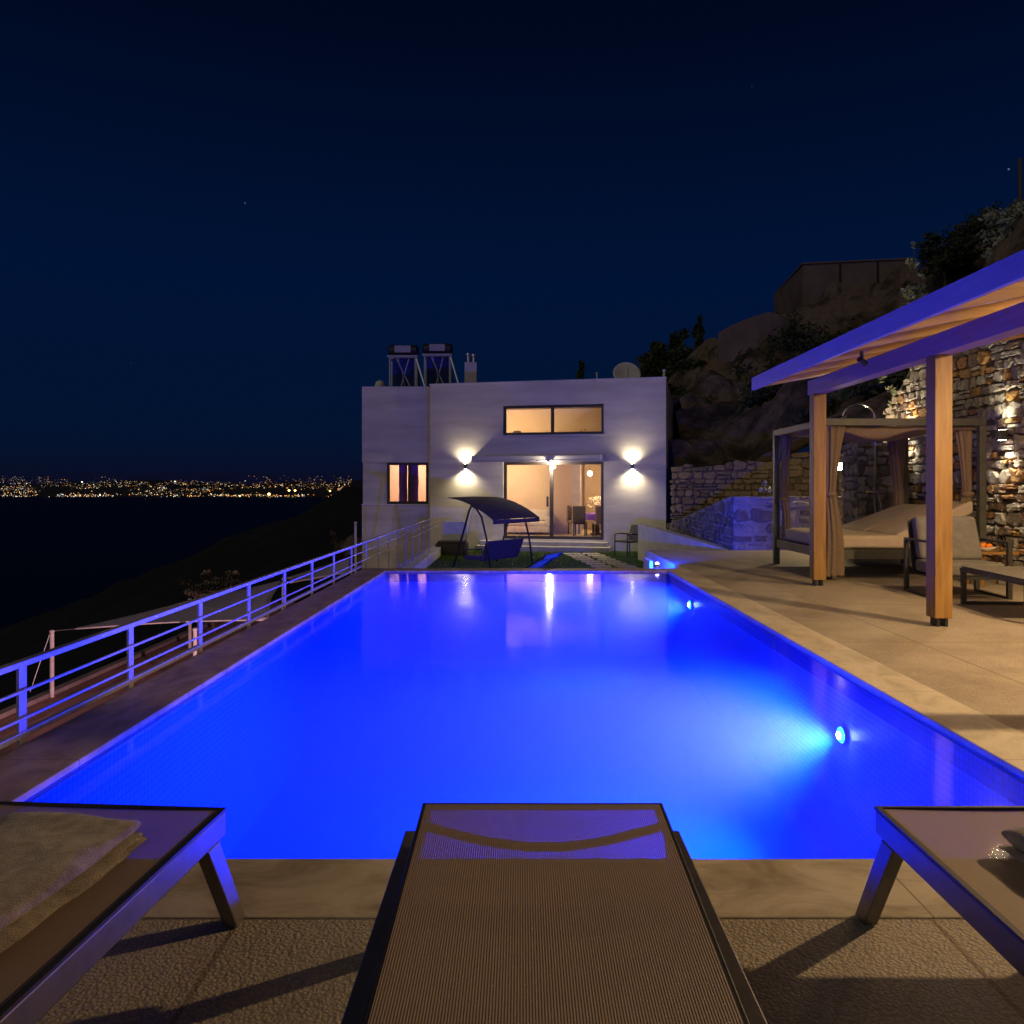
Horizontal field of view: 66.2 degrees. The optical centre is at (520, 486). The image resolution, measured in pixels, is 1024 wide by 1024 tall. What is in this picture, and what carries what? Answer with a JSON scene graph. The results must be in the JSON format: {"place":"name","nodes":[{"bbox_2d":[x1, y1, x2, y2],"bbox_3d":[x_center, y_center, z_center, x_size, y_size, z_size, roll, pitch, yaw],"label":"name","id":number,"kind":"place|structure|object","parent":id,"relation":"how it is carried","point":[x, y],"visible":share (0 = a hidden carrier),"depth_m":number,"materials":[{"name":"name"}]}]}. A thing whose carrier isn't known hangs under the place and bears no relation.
{"place":"outdoors","nodes":[
{"label":"outdoors","id":0,"kind":"place"},
{"bbox_2d":[0,603,294,755],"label":"terrace","id":1,"kind":"structure","parent":0,"point":[11,730],"depth_m":23.29,"materials":[{"name":"ceramic"}]},
{"bbox_2d":[49,630,54,697],"bbox_3d":[-13.144,4.948,22.000,0.140,1.884,0.140,0,0,0],"label":"sail pole","id":2,"kind":"object","parent":1,"relation":"on","point":[51,663],"visible":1,"depth_m":21.96,"materials":[{"name":"metal"}]},
{"bbox_2d":[30,629,73,691],"bbox_3d":[-13.152,4.821,22.127,0.133,1.595,1.403,0,0,21],"label":"guy wire","id":3,"kind":"object","parent":2,"relation":"attached to","point":[44,650],"visible":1,"depth_m":21.87,"materials":[{"name":"metal"}]},
{"bbox_2d":[0,621,219,718],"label":"terrace kerb","id":4,"kind":"structure","parent":1,"relation":"on","point":[10,710],"depth_m":24.29,"materials":[{"name":"concrete"}]},
{"bbox_2d":[188,598,191,648],"bbox_3d":[-11.848,4.935,28.100,0.140,1.911,0.140,0,0,0],"label":"sail pole","id":5,"kind":"object","parent":1,"relation":"on","point":[190,634],"visible":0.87,"depth_m":28.06,"materials":[{"name":"metal"}]},
{"bbox_2d":[75,580,282,629],"bbox_3d":[-10.232,4.104,28.142,5.487,0.350,10.726,0,0,0],"label":"shade sail","id":6,"kind":"object","parent":5,"relation":"attached to","point":[188,614],"visible":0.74,"depth_m":26.43,"materials":[{"name":"beige fabric"}]},
{"bbox_2d":[192,628,196,655],"bbox_3d":[-9.302,4.956,22.400,0.140,1.868,0.140,0,0,0],"label":"sail pole","id":7,"kind":"object","parent":1,"relation":"on","point":[194,636],"visible":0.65,"depth_m":22.36,"materials":[{"name":"metal"}]},
{"bbox_2d":[179,569,241,631],"bbox_3d":[-12.568,4.742,31.922,2.268,2.800,2.150,0,0,39],"label":"terrace shrub","id":8,"kind":"object","parent":1,"relation":"on","point":[215,582],"visible":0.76,"depth_m":31.85,"materials":[{"name":"green plant"}]},
{"bbox_2d":[354,522,356,572],"bbox_3d":[-5.060,3.475,24.000,0.100,4.829,0.095,0,0,0],"label":"fence pole","id":9,"kind":"object","parent":1,"relation":"on","point":[355,540],"visible":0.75,"depth_m":23.98,"materials":[{"name":"metal"}]},
{"bbox_2d":[362,377,673,568],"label":"house","id":10,"kind":"structure","parent":1,"relation":"on","point":[439,435],"depth_m":25.61,"materials":[{"name":"paint"}]},
{"bbox_2d":[375,380,384,386],"bbox_3d":[-4.939,-3.415,27.500,0.380,0.630,0.380,0,0,0],"label":"roof vent","id":11,"kind":"object","parent":10,"relation":"on","point":[379,383],"visible":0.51,"depth_m":27.36,"materials":[{"name":"metal"}]},
{"bbox_2d":[399,465,406,500],"bbox_3d":[-4.004,-0.119,26.648,0.292,1.603,0.118,0,0,0],"label":"curtain","id":12,"kind":"object","parent":10,"relation":"attached to","point":[402,482],"visible":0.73,"depth_m":26.61,"materials":[{"name":"fabric"}]},
{"bbox_2d":[387,345,425,386],"bbox_3d":[-3.998,-4.082,28.487,1.468,1.965,1.626,0,0,0],"label":"solar water heater","id":13,"kind":"object","parent":10,"relation":"on","point":[404,369],"visible":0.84,"depth_m":28.17,"materials":[{"name":"black metal"}]},
{"bbox_2d":[387,463,427,503],"bbox_3d":[-3.794,-0.126,26.350,1.390,1.390,0.080,0,0,0],"label":"bedroom window","id":14,"kind":"structure","parent":10,"relation":"in","point":[409,501],"depth_m":26.32,"materials":[{"name":"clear glass"}]},
{"bbox_2d":[411,465,418,500],"bbox_3d":[-3.646,-0.119,26.648,0.342,1.603,0.117,0,0,0],"label":"curtain","id":15,"kind":"object","parent":10,"relation":"attached to","point":[414,482],"visible":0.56,"depth_m":26.61,"materials":[{"name":"fabric"}]},
{"bbox_2d":[422,343,458,386],"bbox_3d":[-2.777,-4.109,28.487,1.451,2.018,1.626,0,0,0],"label":"solar water heater","id":16,"kind":"object","parent":10,"relation":"on","point":[438,363],"visible":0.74,"depth_m":28.18,"materials":[{"name":"black metal"}]},
{"bbox_2d":[465,353,476,382],"bbox_3d":[-1.752,-3.887,27.500,0.420,1.574,0.400,0,0,0],"label":"chimney","id":17,"kind":"object","parent":10,"relation":"on","point":[470,372],"visible":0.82,"depth_m":27.30,"materials":[{"name":"paint"}]},
{"bbox_2d":[507,510,554,532],"bbox_3d":[0.258,1.201,27.902,1.820,0.780,0.850,0,0,13],"label":"sofa","id":18,"kind":"object","parent":10,"relation":"on","point":[542,525],"visible":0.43,"depth_m":27.51,"materials":[{"name":"beige fabric"}]},
{"bbox_2d":[504,404,603,434],"bbox_3d":[1.031,-2.142,25.095,3.257,0.949,0.080,0,0,13],"label":"upper window","id":19,"kind":"structure","parent":10,"relation":"in","point":[552,407],"depth_m":25.06,"materials":[{"name":"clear glass"}]},
{"bbox_2d":[504,461,603,539],"bbox_3d":[1.023,0.430,25.061,3.257,2.483,0.150,0,0,13],"label":"sliding door","id":20,"kind":"structure","parent":10,"relation":"in","point":[552,464],"depth_m":25.06,"materials":[{"name":"white glass"}]},
{"bbox_2d":[566,505,579,533],"bbox_3d":[1.895,1.161,28.068,0.480,1.020,0.440,0,0,13],"label":"dining chair","id":21,"kind":"object","parent":10,"relation":"on","point":[567,515],"visible":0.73,"depth_m":27.90,"materials":[{"name":"wood"}]},
{"bbox_2d":[573,506,586,535],"bbox_3d":[2.025,1.161,26.890,0.440,1.020,0.480,0,0,13],"label":"dining chair","id":22,"kind":"object","parent":10,"relation":"on","point":[579,514],"visible":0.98,"depth_m":26.67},
{"bbox_2d":[586,513,600,534],"bbox_3d":[2.715,1.295,27.676,1.120,0.752,1.120,0,0,0],"label":"dining table","id":23,"kind":"object","parent":10,"relation":"on","point":[590,516],"visible":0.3,"depth_m":27.28,"materials":[{"name":"fabric"}]},
{"bbox_2d":[587,496,600,530],"bbox_3d":[2.834,1.001,29.702,0.661,1.339,0.705,0,0,0],"label":"flower vase","id":24,"kind":"object","parent":10,"relation":"on","point":[598,501],"visible":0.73,"depth_m":29.64,"materials":[{"name":"white paint"}]},
{"bbox_2d":[592,506,600,536],"bbox_3d":[2.683,1.161,26.639,0.440,1.020,0.480,0,0,-12],"label":"dining chair","id":25,"kind":"object","parent":10,"relation":"on","point":[598,516],"visible":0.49,"depth_m":26.39,"materials":[{"name":"wood"}]},
{"bbox_2d":[613,362,640,377],"bbox_3d":[3.562,-3.666,26.364,0.940,1.132,0.572,0,0,0],"label":"satellite dish","id":26,"kind":"object","parent":10,"relation":"on","point":[625,370],"visible":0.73,"depth_m":26.51,"materials":[{"name":"white paint"}]},
{"bbox_2d":[0,497,327,650],"bbox_3d":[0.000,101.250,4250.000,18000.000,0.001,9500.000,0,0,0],"label":"sea","id":27,"kind":"structure","parent":0,"point":[57,552],"depth_m":1605.70,"materials":[{"name":"black liquid"}]},
{"bbox_2d":[0,486,362,709],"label":"headland","id":28,"kind":"structure","parent":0,"point":[260,551],"depth_m":234.23,"materials":[{"name":"black soil"}]},
{"bbox_2d":[0,479,362,496],"bbox_3d":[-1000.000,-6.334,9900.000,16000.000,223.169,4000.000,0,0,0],"label":"coast","id":29,"kind":"structure","parent":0,"point":[281,489],"depth_m":9243.71},
{"bbox_2d":[0,476,351,496],"bbox_3d":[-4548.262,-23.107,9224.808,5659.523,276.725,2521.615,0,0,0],"label":"city lights","id":30,"kind":"object","parent":29,"relation":"on","point":[174,489],"visible":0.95,"depth_m":8985.02},
{"bbox_2d":[134,574,340,652],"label":"seaward slope","id":31,"kind":"structure","parent":0,"point":[278,596],"depth_m":56.16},
{"bbox_2d":[0,550,1023,1023],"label":"patio","id":32,"kind":"structure","parent":0,"point":[794,970],"depth_m":2.13,"materials":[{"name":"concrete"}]},
{"bbox_2d":[0,801,244,1023],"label":"sun lounger","id":33,"kind":"object","parent":32,"relation":"on","point":[60,965],"visible":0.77,"depth_m":1.79,"materials":[{"name":"black metal"}]},
{"bbox_2d":[0,812,146,952],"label":"folded towel","id":34,"kind":"object","parent":33,"relation":"on","point":[51,863],"visible":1,"depth_m":1.82,"materials":[{"name":"beige fabric"}]},
{"bbox_2d":[341,803,767,1023],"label":"sun lounger","id":35,"kind":"object","parent":32,"relation":"on","point":[402,914],"visible":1,"depth_m":1.55,"materials":[{"name":"beige fabric"}]},
{"bbox_2d":[841,443,909,524],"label":"stone wall","id":36,"kind":"structure","parent":32,"relation":"on","point":[857,473],"depth_m":14.25,"materials":[{"name":"grey stone"}]},
{"bbox_2d":[837,403,884,512],"bbox_3d":[6.061,-0.439,14.091,0.944,2.156,0.240,0,0,-7],"label":"outdoor shower","id":37,"kind":"object","parent":36,"relation":"attached to","point":[874,490],"visible":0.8,"depth_m":14.09,"materials":[{"name":"silver metal"}]},
{"bbox_2d":[773,418,985,578],"bbox_3d":[5.168,0.160,11.645,2.263,2.180,2.410,0,0,0],"label":"cabana bed","id":38,"kind":"object","parent":32,"relation":"on","point":[882,534],"visible":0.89,"depth_m":10.74,"materials":[{"name":"metal"}]},
{"bbox_2d":[752,249,1023,626],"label":"pergola","id":39,"kind":"object","parent":32,"relation":"on","point":[935,331],"visible":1,"depth_m":7.01,"materials":[{"name":"brown wood"}]},
{"bbox_2d":[857,351,867,365],"bbox_3d":[3.460,-1.300,7.955,0.118,0.148,0.064,0,0,-32],"label":"spotlight","id":40,"kind":"object","parent":39,"relation":"attached to","point":[861,360],"visible":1,"depth_m":7.93,"materials":[{"name":"black metal"}]},
{"bbox_2d":[855,806,1023,976],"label":"sun lounger","id":41,"kind":"object","parent":32,"relation":"on","point":[942,873],"visible":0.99,"depth_m":2.00,"materials":[{"name":"beige fabric"}]},
{"bbox_2d":[998,826,1023,863],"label":"folded towel","id":42,"kind":"object","parent":41,"relation":"on","point":[1014,837],"visible":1,"depth_m":1.94,"materials":[{"name":"beige fabric"}]},
{"bbox_2d":[883,337,1023,565],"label":"stone wall","id":43,"kind":"structure","parent":32,"relation":"on","point":[988,382],"depth_m":11.98,"materials":[{"name":"beige stone"}]},
{"bbox_2d":[997,430,1006,439],"bbox_3d":[7.055,-0.762,11.511,0.100,0.153,0.100,0,0,0],"label":"wall lamp","id":44,"kind":"object","parent":43,"relation":"attached to","point":[1001,434],"visible":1,"depth_m":11.46,"materials":[{"name":"metal"}]},
{"bbox_2d":[904,516,1012,599],"bbox_3d":[5.052,0.800,9.155,0.870,0.901,0.830,0,0,4],"label":"armchair","id":45,"kind":"object","parent":32,"relation":"on","point":[966,547],"visible":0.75,"depth_m":9.25,"materials":[{"name":"beige fabric"}]},
{"bbox_2d":[960,566,1023,604],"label":"coffee table","id":46,"kind":"object","parent":32,"relation":"on","point":[1013,574],"visible":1,"depth_m":8.15,"materials":[{"name":"black metal"}]},
{"bbox_2d":[967,549,1018,585],"bbox_3d":[6.000,1.034,10.050,0.480,0.437,0.440,0,0,0],"label":"side table","id":47,"kind":"object","parent":32,"relation":"on","point":[995,553],"visible":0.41,"depth_m":9.89,"materials":[{"name":"brown wood"}]},
{"bbox_2d":[980,542,995,550],"bbox_3d":[5.890,0.760,9.970,0.260,0.110,0.256,0,0,0],"label":"fruit bowl","id":48,"kind":"object","parent":47,"relation":"on","point":[986,547],"visible":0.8,"depth_m":9.90,"materials":[{"name":"white paint"}]},
{"bbox_2d":[0,0,1023,484],"label":"sky","id":49,"kind":"structure","parent":0,"point":[221,221],"materials":[{"name":"blue"}]},
{"bbox_2d":[427,550,642,567],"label":"lawn","id":50,"kind":"structure","parent":0,"point":[523,561],"depth_m":20.90,"materials":[{"name":"plant"}]},
{"bbox_2d":[402,546,440,567],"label":"kerb wall","id":51,"kind":"structure","parent":50,"relation":"on","point":[429,558],"depth_m":19.81,"materials":[{"name":"white paint"}]},
{"bbox_2d":[0,516,438,748],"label":"railing","id":52,"kind":"object","parent":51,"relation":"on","point":[21,734],"visible":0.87,"depth_m":5.07,"materials":[{"name":"white metal"}]},
{"bbox_2d":[436,521,468,554],"bbox_3d":[-2.040,1.510,23.325,0.920,0.960,0.750,0,0,0],"label":"wicker seat","id":53,"kind":"object","parent":50,"relation":"on","point":[448,542],"visible":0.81,"depth_m":23.44,"materials":[{"name":"black wicker"}]},
{"bbox_2d":[449,496,539,567],"bbox_3d":[-0.674,1.131,19.895,1.457,1.775,1.900,0,0,37],"label":"garden swing","id":54,"kind":"object","parent":50,"relation":"on","point":[496,510],"visible":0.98,"depth_m":19.52,"materials":[{"name":"black metal"}]},
{"bbox_2d":[526,552,562,567],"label":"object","id":55,"kind":"object","parent":50,"relation":"on","point":[542,561],"visible":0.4,"depth_m":13.18,"materials":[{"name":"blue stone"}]},
{"bbox_2d":[571,556,589,558],"bbox_3d":[1.691,1.994,22.155,0.520,0.030,0.510,0,0,-4],"label":"stepping stone","id":56,"kind":"object","parent":50,"relation":"on","point":[579,557],"visible":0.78,"depth_m":22.04,"materials":[{"name":"stone"}]},
{"bbox_2d":[575,558,593,560],"bbox_3d":[1.743,1.994,21.535,0.520,0.030,0.510,0,0,0],"label":"stepping stone","id":57,"kind":"object","parent":50,"relation":"on","point":[577,559],"visible":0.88,"depth_m":21.43,"materials":[{"name":"stone"}]},
{"bbox_2d":[581,560,600,562],"bbox_3d":[1.860,1.994,20.915,0.520,0.030,0.510,0,0,-1],"label":"stepping stone","id":58,"kind":"object","parent":50,"relation":"on","point":[590,561],"visible":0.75,"depth_m":20.85,"materials":[{"name":"stone"}]},
{"bbox_2d":[586,563,605,564],"bbox_3d":[1.939,1.994,20.295,0.520,0.030,0.510,0,0,4],"label":"stepping stone","id":59,"kind":"object","parent":50,"relation":"on","point":[595,563],"visible":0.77,"depth_m":20.31,"materials":[{"name":"stone"}]},
{"bbox_2d":[590,565,610,567],"bbox_3d":[2.002,1.994,19.675,0.520,0.030,0.510,0,0,2],"label":"stepping stone","id":60,"kind":"object","parent":50,"relation":"on","point":[598,566],"visible":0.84,"depth_m":19.54,"materials":[{"name":"stone"}]},
{"bbox_2d":[592,556,610,557],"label":"stepping stone","id":61,"kind":"object","parent":50,"relation":"on","point":[601,556],"visible":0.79,"depth_m":22.35,"materials":[{"name":"stone"}]},
{"bbox_2d":[597,558,615,560],"bbox_3d":[2.346,1.994,21.535,0.520,0.030,0.510,0,0,3],"label":"stepping stone","id":62,"kind":"object","parent":50,"relation":"on","point":[600,559],"visible":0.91,"depth_m":21.43,"materials":[{"name":"stone"}]},
{"bbox_2d":[601,560,620,562],"bbox_3d":[2.403,1.994,20.915,0.520,0.030,0.510,0,0,-3],"label":"stepping stone","id":63,"kind":"object","parent":50,"relation":"on","point":[614,561],"visible":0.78,"depth_m":20.85,"materials":[{"name":"stone"}]},
{"bbox_2d":[607,563,626,564],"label":"stepping stone","id":64,"kind":"object","parent":50,"relation":"on","point":[618,563],"visible":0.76,"depth_m":20.31,"materials":[{"name":"stone"}]},
{"bbox_2d":[613,565,635,567],"bbox_3d":[2.603,1.994,19.675,0.520,0.030,0.510,0,0,-3],"label":"stepping stone","id":65,"kind":"object","parent":50,"relation":"on","point":[620,566],"visible":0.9,"depth_m":19.54,"materials":[{"name":"stone"}]},
{"bbox_2d":[614,524,637,556],"bbox_3d":[3.162,1.560,22.926,0.656,0.901,0.620,0,0,-32],"label":"garden chair","id":66,"kind":"object","parent":50,"relation":"on","point":[632,536],"visible":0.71,"depth_m":23.00,"materials":[{"name":"wicker"}]},
{"bbox_2d":[643,557,663,567],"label":"garden steps","id":67,"kind":"structure","parent":50,"relation":"on","point":[647,563],"depth_m":13.26,"materials":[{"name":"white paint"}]},
{"bbox_2d":[638,524,727,560],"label":"garden wall","id":68,"kind":"structure","parent":50,"relation":"on","point":[651,537],"depth_m":19.43,"materials":[{"name":"white paint"}]},
{"bbox_2d":[667,496,842,549],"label":"planter wall","id":69,"kind":"structure","parent":50,"relation":"on","point":[738,523],"depth_m":15.60,"materials":[{"name":"grey stone"}]},
{"bbox_2d":[759,480,770,496],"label":"wall plant","id":70,"kind":"object","parent":69,"relation":"on","point":[768,489],"depth_m":15.79,"materials":[{"name":"green plant"}]},
{"bbox_2d":[837,463,841,495],"bbox_3d":[6.346,-0.122,15.635,0.200,0.721,0.170,0,0,0],"label":"flood lamp","id":71,"kind":"object","parent":69,"relation":"on","point":[840,467],"visible":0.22,"depth_m":15.68,"materials":[{"name":"white metal"}]},
{"bbox_2d":[669,452,843,521],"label":"bank wall","id":72,"kind":"structure","parent":50,"relation":"on","point":[694,489],"depth_m":21.33,"materials":[{"name":"grey stone"}]},
{"bbox_2d":[646,550,680,567],"bbox_3d":[0.037,3.602,9.023,4.925,4.696,13.155,0,0,0],"label":"terrace base","id":73,"kind":"object","parent":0,"point":[655,558],"visible":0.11,"depth_m":14.06,"materials":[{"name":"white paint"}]},
{"bbox_2d":[0,568,389,808],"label":"pool deck","id":74,"kind":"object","parent":73,"relation":"on","point":[32,769],"visible":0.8,"depth_m":4.51,"materials":[{"name":"beige stone"}]},
{"bbox_2d":[19,574,1023,858],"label":"pool basin","id":75,"kind":"object","parent":73,"relation":"in","point":[369,720],"visible":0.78,"depth_m":7.09,"materials":[{"name":"tile"}]},
{"bbox_2d":[386,568,667,573],"bbox_3d":[0.091,1.276,11.925,4.228,0.048,0.350,0,0,0],"label":"pool coping","id":76,"kind":"object","parent":75,"relation":"on","point":[526,571],"visible":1,"depth_m":11.75,"materials":[{"name":"beige stone"}]},
{"bbox_2d":[54,859,1023,918],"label":"pool coping","id":77,"kind":"object","parent":75,"relation":"on","point":[735,888],"depth_m":2.43,"materials":[{"name":"beige stone"}]},
{"bbox_2d":[688,600,692,609],"bbox_3d":[2.176,1.520,10.130,0.055,0.132,0.132,0,0,0],"label":"pool lamp","id":78,"kind":"object","parent":75,"relation":"attached to","point":[690,604],"visible":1,"depth_m":10.09,"materials":[{"name":"silver metal"}]},
{"bbox_2d":[836,725,846,744],"bbox_3d":[2.176,1.690,5.350,0.055,0.132,0.132,0,0,0],"label":"pool lamp","id":79,"kind":"object","parent":75,"relation":"attached to","point":[841,734],"visible":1,"depth_m":5.32,"materials":[{"name":"silver metal"}]},
{"bbox_2d":[664,568,1023,781],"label":"pool coping side","id":80,"kind":"object","parent":75,"relation":"on","point":[998,744],"visible":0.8,"depth_m":4.94,"materials":[{"name":"beige stone"}]},
{"bbox_2d":[329,199,1023,575],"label":"hillside","id":81,"kind":"structure","parent":0,"point":[717,431],"depth_m":31.25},
{"bbox_2d":[576,360,585,378],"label":"cypress tree","id":82,"kind":"object","parent":81,"relation":"on","point":[580,372],"visible":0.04,"depth_m":55.84,"materials":[{"name":"green plant"}]},
{"bbox_2d":[635,351,664,376],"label":"evergreen tree","id":83,"kind":"object","parent":81,"relation":"on","point":[645,369],"visible":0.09,"depth_m":45.81,"materials":[{"name":"green plant"}]},
{"bbox_2d":[648,340,656,353],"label":"cypress tree","id":84,"kind":"object","parent":81,"relation":"on","point":[652,350],"depth_m":49.56,"materials":[{"name":"green plant"}]},
{"bbox_2d":[636,327,689,375],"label":"evergreen tree","id":85,"kind":"object","parent":81,"relation":"on","point":[660,352],"visible":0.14,"depth_m":46.48,"materials":[{"name":"green plant"}]},
{"bbox_2d":[641,346,707,379],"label":"evergreen tree","id":86,"kind":"object","parent":81,"relation":"on","point":[676,358],"visible":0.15,"depth_m":44.67,"materials":[{"name":"green plant"}]},
{"bbox_2d":[667,330,682,360],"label":"cypress tree","id":87,"kind":"object","parent":81,"relation":"on","point":[674,337],"visible":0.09,"depth_m":53.89,"materials":[{"name":"green plant"}]},
{"bbox_2d":[675,362,695,374],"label":"evergreen tree","id":88,"kind":"object","parent":81,"relation":"on","point":[685,368],"visible":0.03,"depth_m":43.06,"materials":[{"name":"green plant"}]},
{"bbox_2d":[691,315,704,350],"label":"cypress tree","id":89,"kind":"object","parent":81,"relation":"on","point":[698,331],"visible":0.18,"depth_m":51.88,"materials":[{"name":"green plant"}]},
{"bbox_2d":[735,346,760,363],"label":"hill bush","id":90,"kind":"object","parent":81,"relation":"on","point":[748,352],"visible":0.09,"depth_m":37.61,"materials":[{"name":"green plant"}]},
{"bbox_2d":[730,361,783,413],"bbox_3d":[9.533,-3.469,29.965,3.084,2.996,3.330,0,0,21],"label":"hill bush","id":91,"kind":"object","parent":81,"relation":"on","point":[764,394],"visible":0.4,"depth_m":29.60,"materials":[{"name":"green plant"}]},
{"bbox_2d":[718,312,797,368],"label":"rampart wall","id":92,"kind":"structure","parent":81,"relation":"on","point":[744,335],"depth_m":37.98,"materials":[{"name":"stone"}]},
{"bbox_2d":[729,306,835,377],"bbox_3d":[12.552,-6.490,36.367,4.484,3.753,4.512,0,0,38],"label":"hill bush","id":93,"kind":"object","parent":81,"relation":"on","point":[791,333],"visible":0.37,"depth_m":35.28,"materials":[{"name":"green plant"}]},
{"bbox_2d":[790,390,849,448],"bbox_3d":[9.490,-2.009,23.966,2.504,2.021,2.743,0,0,0],"label":"hill bush","id":94,"kind":"object","parent":81,"relation":"on","point":[803,416],"visible":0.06,"depth_m":23.58,"materials":[{"name":"green plant"}]},
{"bbox_2d":[799,318,854,353],"bbox_3d":[13.454,-5.630,33.760,3.062,3.424,3.440,0,0,32],"label":"hill bush","id":95,"kind":"object","parent":81,"relation":"on","point":[823,340],"visible":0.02,"depth_m":33.79,"materials":[{"name":"green plant"}]},
{"bbox_2d":[774,258,912,314],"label":"ridge building","id":96,"kind":"structure","parent":81,"relation":"on","point":[808,283],"depth_m":44.79,"materials":[{"name":"stone"}]},
{"bbox_2d":[835,368,909,401],"bbox_3d":[10.224,-3.087,21.952,2.467,2.604,2.580,0,0,30],"label":"hill bush","id":97,"kind":"object","parent":81,"relation":"on","point":[866,389],"visible":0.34,"depth_m":21.53,"materials":[{"name":"green plant"}]},
{"bbox_2d":[877,375,899,406],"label":"bush","id":98,"kind":"object","parent":81,"relation":"on","point":[891,390],"visible":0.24,"depth_m":15.96,"materials":[{"name":"green plant"}]},
{"bbox_2d":[915,229,977,286],"bbox_3d":[19.550,-10.373,36.110,2.630,3.259,2.691,0,0,32],"label":"hill bush","id":99,"kind":"object","parent":81,"relation":"on","point":[936,259],"visible":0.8,"depth_m":35.85,"materials":[{"name":"green plant"}]},
{"bbox_2d":[945,199,1012,267],"bbox_3d":[20.089,-10.417,34.123,3.138,3.921,3.608,0,0,41],"label":"hill bush","id":100,"kind":"object","parent":81,"relation":"on","point":[967,241],"visible":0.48,"depth_m":33.86,"materials":[{"name":"green plant"}]},
{"bbox_2d":[974,198,1023,261],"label":"hill bush","id":101,"kind":"object","parent":81,"relation":"on","point":[1007,220],"visible":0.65,"depth_m":29.92,"materials":[{"name":"green plant"}]},
{"bbox_2d":[1018,157,1021,207],"bbox_3d":[24.155,-13.338,38.000,0.166,5.176,0.166,0,0,-23],"label":"utility pole","id":102,"kind":"object","parent":81,"relation":"on","point":[1020,179],"visible":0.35,"depth_m":37.92,"materials":[{"name":"brown wood"}]},
{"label":"planting bed","id":103,"kind":"structure","parent":0,"visible":0},
{"bbox_2d":[899,241,927,307],"bbox_3d":[8.248,-3.337,16.362,0.880,3.676,0.524,0,0,-14],"label":"sapling","id":104,"kind":"object","parent":103,"relation":"on","point":[910,293],"visible":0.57,"depth_m":16.23,"materials":[{"name":"green plant"}]},
{"bbox_3d":[-10.308,4.912,34.000,0.140,1.957,0.140,0,0,0],"label":"sail pole","id":105,"kind":"object","parent":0,"visible":0},
{"bbox_2d":[287,556,349,582],"bbox_3d":[-9.402,3.853,36.946,2.876,0.536,7.702,0,0,-12],"label":"shade sail","id":106,"kind":"object","parent":105,"relation":"attached to","point":[327,571],"visible":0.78,"depth_m":36.38,"materials":[{"name":"fabric"}]}
]}

